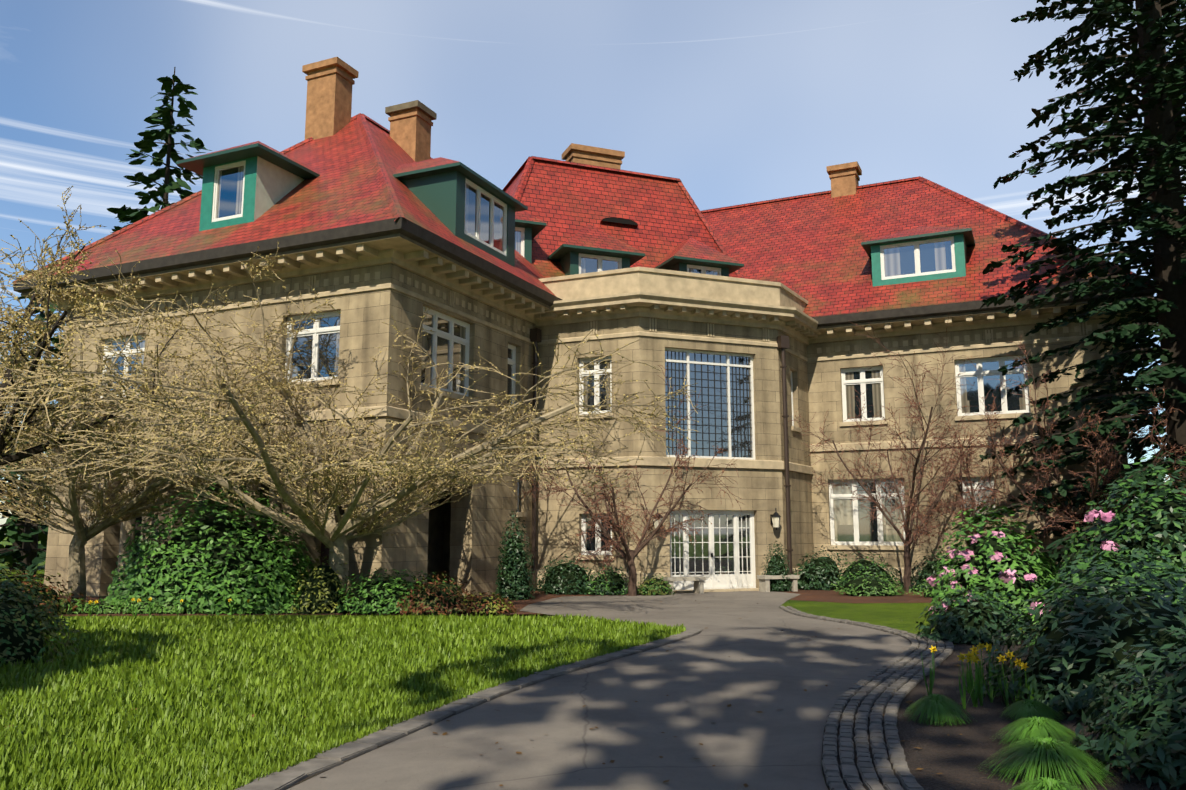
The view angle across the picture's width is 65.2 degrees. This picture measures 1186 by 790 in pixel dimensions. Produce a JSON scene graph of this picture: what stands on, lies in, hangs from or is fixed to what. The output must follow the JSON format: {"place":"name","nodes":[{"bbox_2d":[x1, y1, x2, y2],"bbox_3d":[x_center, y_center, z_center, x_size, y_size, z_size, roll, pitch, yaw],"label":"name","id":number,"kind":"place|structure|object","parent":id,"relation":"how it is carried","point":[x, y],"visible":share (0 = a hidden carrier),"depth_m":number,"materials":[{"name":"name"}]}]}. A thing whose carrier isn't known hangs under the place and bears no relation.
{"place":"outdoors","nodes":[
{"label":"outdoors","id":0,"kind":"place"},
{"bbox_2d":[0,537,1047,789],"bbox_3d":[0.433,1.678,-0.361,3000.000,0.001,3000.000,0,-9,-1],"label":"lawn","id":1,"kind":"structure","parent":0,"point":[908,617],"depth_m":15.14,"materials":[{"name":"green plant"}]},
{"bbox_2d":[0,270,63,569],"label":"conifer tree line","id":2,"kind":"object","parent":1,"relation":"on","point":[54,340],"visible":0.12,"depth_m":44.48,"materials":[{"name":"green plant"}]},
{"bbox_2d":[0,301,65,578],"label":"conifer","id":3,"kind":"object","parent":1,"relation":"on","point":[29,559],"visible":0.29,"depth_m":36.57,"materials":[{"name":"green plant"}]},
{"bbox_2d":[0,561,66,633],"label":"shrub","id":4,"kind":"object","parent":1,"relation":"on","point":[3,584],"visible":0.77,"depth_m":15.82,"materials":[{"name":"green plant"}]},
{"bbox_2d":[0,579,81,666],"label":"olive shrub","id":5,"kind":"object","parent":1,"relation":"on","point":[20,637],"visible":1,"depth_m":12.39,"materials":[{"name":"green plant"}]},
{"bbox_2d":[0,186,234,471],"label":"leaning tree","id":6,"kind":"object","parent":1,"relation":"on","point":[21,455],"visible":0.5,"depth_m":19.44,"materials":[{"name":"beige plant"}]},
{"bbox_2d":[106,67,211,561],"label":"conifer","id":7,"kind":"object","parent":1,"relation":"on","point":[124,213],"visible":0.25,"depth_m":53.68,"materials":[{"name":"green plant"}]},
{"bbox_2d":[106,461,468,596],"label":"dark openings","id":8,"kind":"object","parent":1,"relation":"on","point":[439,539],"depth_m":27.09,"materials":[{"name":"stone"}]},
{"bbox_2d":[46,597,1041,708],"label":"yellow flowers","id":9,"kind":"object","parent":1,"relation":"on","point":[978,682],"visible":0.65,"depth_m":9.34,"materials":[{"name":"yellow plant"}]},
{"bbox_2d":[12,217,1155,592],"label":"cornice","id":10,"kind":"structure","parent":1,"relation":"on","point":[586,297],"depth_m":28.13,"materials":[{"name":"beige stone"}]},
{"bbox_2d":[100,143,1030,589],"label":"window frames","id":11,"kind":"structure","parent":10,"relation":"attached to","point":[272,177],"depth_m":28.36,"materials":[{"name":"white wood"}]},
{"bbox_2d":[106,166,1025,574],"bbox_3d":[-0.212,-0.142,28.319,27.463,11.860,6.058,3,-9,-17],"label":"window glass","id":12,"kind":"object","parent":11,"relation":"in","point":[934,256],"visible":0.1,"depth_m":28.83,"materials":[{"name":"clear glass"}]},
{"bbox_2d":[13,113,1150,316],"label":"house roof","id":13,"kind":"structure","parent":10,"relation":"on","point":[809,248],"depth_m":32.89,"materials":[{"name":"red tile"}]},
{"bbox_2d":[302,57,861,197],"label":"chimneys","id":14,"kind":"object","parent":13,"relation":"on","point":[330,82],"visible":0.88,"depth_m":32.03,"materials":[{"name":"brick"}]},
{"bbox_2d":[600,217,637,227],"bbox_3d":[0.957,-6.490,34.677,1.500,0.303,0.247,3,-9,-21],"label":"roof vent","id":15,"kind":"object","parent":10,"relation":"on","point":[619,220],"visible":1,"depth_m":34.63,"materials":[{"name":"tile"}]},
{"bbox_2d":[1113,5,1185,497],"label":"conifer","id":16,"kind":"object","parent":1,"relation":"on","point":[1136,167],"visible":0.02,"depth_m":36.40,"materials":[{"name":"green plant"}]},
{"bbox_2d":[44,263,1131,599],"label":"house walls","id":17,"kind":"structure","parent":0,"point":[480,515],"depth_m":28.16,"materials":[{"name":"beige stone"}]},
{"bbox_2d":[108,328,799,595],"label":"house fixtures","id":18,"kind":"object","parent":17,"relation":"attached to","point":[698,582],"visible":0.48,"depth_m":28.15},
{"bbox_2d":[74,271,1102,352],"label":"house frieze ornaments","id":19,"kind":"object","parent":17,"relation":"attached to","point":[313,282],"visible":0.81,"depth_m":26.93},
{"bbox_2d":[0,0,1185,528],"label":"sky","id":20,"kind":"structure","parent":0,"point":[739,102],"materials":[{"name":"blue"}]},
{"bbox_2d":[287,591,910,789],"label":"drive pavement","id":21,"kind":"structure","parent":0,"point":[544,727],"depth_m":8.73,"materials":[{"name":"grey asphalt"}]},
{"bbox_2d":[9,600,1104,786],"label":"ground leaf litter","id":22,"kind":"object","parent":21,"relation":"on","point":[612,761],"visible":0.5,"depth_m":8.38,"materials":[{"name":"brown plant"}]},
{"bbox_2d":[234,606,953,789],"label":"cobble borders","id":23,"kind":"object","parent":21,"relation":"on","point":[862,749],"visible":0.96,"depth_m":8.29,"materials":[{"name":"stone"}]},
{"bbox_2d":[58,587,1185,789],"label":"mulch beds","id":24,"kind":"object","parent":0,"point":[956,758],"depth_m":8.05,"materials":[{"name":"soil"}]},
{"bbox_2d":[0,566,93,615],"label":"shrub","id":25,"kind":"object","parent":24,"relation":"on","point":[50,591],"visible":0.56,"depth_m":19.76,"materials":[{"name":"green plant"}]},
{"bbox_2d":[59,597,93,613],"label":"ground cover plant","id":26,"kind":"object","parent":24,"relation":"on","point":[79,607],"visible":0.27,"depth_m":19.93,"materials":[{"name":"green plant"}]},
{"bbox_2d":[77,600,126,613],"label":"ground cover plant","id":27,"kind":"object","parent":24,"relation":"on","point":[104,608],"visible":0.62,"depth_m":19.95,"materials":[{"name":"green plant"}]},
{"bbox_2d":[115,596,165,613],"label":"ground cover plant","id":28,"kind":"object","parent":24,"relation":"on","point":[143,607],"visible":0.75,"depth_m":19.94,"materials":[{"name":"green plant"}]},
{"bbox_2d":[0,219,339,604],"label":"spreading tree","id":29,"kind":"object","parent":24,"relation":"on","point":[83,533],"visible":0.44,"depth_m":21.60,"materials":[{"name":"beige plant"}]},
{"bbox_2d":[151,597,195,613],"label":"ground cover plant","id":30,"kind":"object","parent":24,"relation":"on","point":[159,610],"visible":0.35,"depth_m":19.95,"materials":[{"name":"green plant"}]},
{"bbox_2d":[98,483,314,614],"bbox_3d":[-8.921,3.534,21.617,6.096,2.948,3.224,-3,-9,22],"label":"rhododendron shrub","id":31,"kind":"object","parent":24,"relation":"on","point":[221,561],"visible":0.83,"depth_m":20.41,"materials":[{"name":"green plant"}]},
{"bbox_2d":[191,601,232,613],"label":"ground cover plant","id":32,"kind":"object","parent":24,"relation":"on","point":[204,608],"visible":0.25,"depth_m":19.94,"materials":[{"name":"green plant"}]},
{"bbox_2d":[230,601,273,613],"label":"ground cover plant","id":33,"kind":"object","parent":24,"relation":"on","point":[254,611],"visible":0.19,"depth_m":19.89,"materials":[{"name":"green plant"}]},
{"bbox_2d":[271,600,299,613],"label":"ground cover plant","id":34,"kind":"object","parent":24,"relation":"on","point":[288,610],"visible":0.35,"depth_m":19.98,"materials":[{"name":"green plant"}]},
{"bbox_2d":[290,547,353,614],"bbox_3d":[-5.904,4.064,20.313,1.330,1.430,1.096,0,-9,-1],"label":"yellow green shrub","id":35,"kind":"object","parent":24,"relation":"on","point":[320,593],"visible":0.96,"depth_m":20.08,"materials":[{"name":"green plant"}]},
{"bbox_2d":[0,241,698,611],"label":"spreading tree","id":36,"kind":"object","parent":24,"relation":"on","point":[332,535],"visible":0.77,"depth_m":19.48,"materials":[{"name":"beige plant"}]},
{"bbox_2d":[336,568,468,614],"bbox_3d":[-4.328,4.351,20.722,2.935,0.972,2.057,5,-10,-30],"label":"green shrub","id":37,"kind":"object","parent":24,"relation":"on","point":[380,596],"visible":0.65,"depth_m":20.05,"materials":[{"name":"green plant"}]},
{"bbox_2d":[397,571,477,614],"bbox_3d":[-3.381,4.316,20.220,2.302,0.927,1.688,0,-9,-1],"label":"rust shrub","id":38,"kind":"object","parent":24,"relation":"on","point":[437,598],"visible":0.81,"depth_m":19.88,"materials":[{"name":"brown plant"}]},
{"bbox_2d":[459,591,516,613],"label":"rust shrub","id":39,"kind":"object","parent":24,"relation":"on","point":[490,605],"visible":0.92,"depth_m":19.97,"materials":[{"name":"yellow plant"}]},
{"bbox_2d":[495,510,535,600],"bbox_3d":[-2.055,4.213,24.468,1.123,2.357,1.144,0,-9,-1],"label":"conical shrub","id":40,"kind":"object","parent":24,"relation":"on","point":[514,582],"visible":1,"depth_m":24.15,"materials":[{"name":"green plant"}]},
{"bbox_2d":[535,551,596,594],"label":"bay shrub","id":41,"kind":"object","parent":24,"relation":"on","point":[568,578],"visible":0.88,"depth_m":26.43,"materials":[{"name":"green plant"}]},
{"bbox_2d":[582,564,628,595],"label":"bay shrub","id":42,"kind":"object","parent":24,"relation":"on","point":[612,583],"visible":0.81,"depth_m":26.05,"materials":[{"name":"green plant"}]},
{"bbox_2d":[519,365,742,595],"bbox_3d":[0.842,2.385,26.560,5.019,6.572,6.092,7,-11,-39],"label":"tree","id":43,"kind":"object","parent":24,"relation":"on","point":[629,555],"visible":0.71,"depth_m":25.97,"materials":[{"name":"brown plant"}]},
{"bbox_2d":[637,573,674,594],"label":"bay shrub","id":44,"kind":"object","parent":24,"relation":"on","point":[654,586],"visible":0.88,"depth_m":25.92,"materials":[{"name":"green plant"}]},
{"bbox_2d":[760,540,791,591],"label":"topiary shrub","id":45,"kind":"object","parent":24,"relation":"on","point":[776,565],"visible":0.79,"depth_m":27.67,"materials":[{"name":"green plant"}]},
{"bbox_2d":[792,545,849,590],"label":"shrub","id":46,"kind":"object","parent":24,"relation":"on","point":[819,573],"visible":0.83,"depth_m":28.41,"materials":[{"name":"green plant"}]},
{"bbox_2d":[830,571,907,595],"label":"shrub","id":47,"kind":"object","parent":24,"relation":"on","point":[861,586],"visible":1,"depth_m":25.61,"materials":[{"name":"green plant"}]},
{"bbox_2d":[837,549,903,588],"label":"shrub","id":48,"kind":"object","parent":24,"relation":"on","point":[863,567],"visible":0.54,"depth_m":28.67,"materials":[{"name":"green plant"}]},
{"bbox_2d":[788,315,1006,590],"bbox_3d":[9.643,1.700,28.495,6.085,8.518,8.183,2,-9,-13],"label":"front tree","id":49,"kind":"object","parent":24,"relation":"on","point":[907,566],"visible":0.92,"depth_m":28.25,"materials":[{"name":"brown plant"}]},
{"bbox_2d":[901,548,958,590],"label":"shrub","id":50,"kind":"object","parent":24,"relation":"on","point":[926,571],"visible":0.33,"depth_m":27.84,"materials":[{"name":"green plant"}]},
{"bbox_2d":[909,576,952,597],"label":"shrub","id":51,"kind":"object","parent":24,"relation":"on","point":[927,592],"visible":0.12,"depth_m":25.00,"materials":[{"name":"green plant"}]},
{"bbox_2d":[911,587,1032,644],"bbox_3d":[6.185,3.548,14.975,2.005,0.887,1.606,0,-9,-1],"label":"bed shrub","id":52,"kind":"object","parent":24,"relation":"on","point":[974,622],"visible":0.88,"depth_m":14.58,"materials":[{"name":"green plant"}]},
{"bbox_2d":[922,377,1041,543],"bbox_3d":[12.426,2.741,30.530,4.956,7.047,5.606,0,-9,-1],"label":"twiggy tree","id":53,"kind":"object","parent":24,"relation":"on","point":[972,496],"visible":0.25,"depth_m":28.96,"materials":[{"name":"brown plant"}]},
{"bbox_2d":[930,501,1076,625],"bbox_3d":[7.938,3.295,18.305,2.932,2.401,2.749,0,-9,-1],"label":"rhododendron bush","id":54,"kind":"object","parent":24,"relation":"on","point":[1020,589],"visible":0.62,"depth_m":17.80,"materials":[{"name":"green plant"}]},
{"bbox_2d":[905,693,1118,789],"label":"grass tufts","id":55,"kind":"object","parent":24,"relation":"on","point":[1042,754],"visible":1,"depth_m":6.65,"materials":[{"name":"green plant"}]},
{"bbox_2d":[1006,533,1063,590],"bbox_3d":[12.369,4.919,27.106,2.891,1.766,2.094,0,-9,-1],"label":"shrub","id":56,"kind":"object","parent":24,"relation":"on","point":[1043,564],"visible":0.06,"depth_m":26.83,"materials":[{"name":"green plant"}]},
{"bbox_2d":[934,334,1185,583],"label":"twiggy tree","id":57,"kind":"object","parent":24,"relation":"on","point":[1071,516],"visible":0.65,"depth_m":25.47,"materials":[{"name":"brown plant"}]},
{"bbox_2d":[973,0,1185,585],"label":"conifer","id":58,"kind":"object","parent":24,"relation":"on","point":[1159,143],"visible":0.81,"depth_m":26.36,"materials":[{"name":"green plant"}]},
{"bbox_2d":[974,555,1185,723],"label":"shrub","id":59,"kind":"object","parent":24,"relation":"on","point":[1073,658],"visible":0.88,"depth_m":8.92,"materials":[{"name":"green plant"}]},
{"bbox_2d":[1026,544,1185,647],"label":"rhododendron shrub","id":60,"kind":"object","parent":24,"relation":"on","point":[1106,558],"visible":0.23,"depth_m":12.70,"materials":[{"name":"green plant"}]},
{"bbox_2d":[1049,577,1185,626],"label":"shrub","id":61,"kind":"object","parent":24,"relation":"on","point":[1162,582],"visible":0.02,"depth_m":10.60,"materials":[{"name":"green plant"}]},
{"bbox_2d":[1054,450,1185,607],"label":"rhododendron shrub","id":62,"kind":"object","parent":24,"relation":"on","point":[1157,524],"visible":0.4,"depth_m":16.87,"materials":[{"name":"green plant"}]},
{"bbox_2d":[926,510,1120,614],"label":"pink flowers","id":63,"kind":"object","parent":62,"relation":"on","point":[1089,517],"visible":0.62,"depth_m":17.57,"materials":[{"name":"pink plant"}]},
{"bbox_2d":[1070,614,1185,789],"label":"shrub","id":64,"kind":"object","parent":24,"relation":"on","point":[1157,744],"visible":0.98,"depth_m":6.64,"materials":[{"name":"green plant"}]}
]}

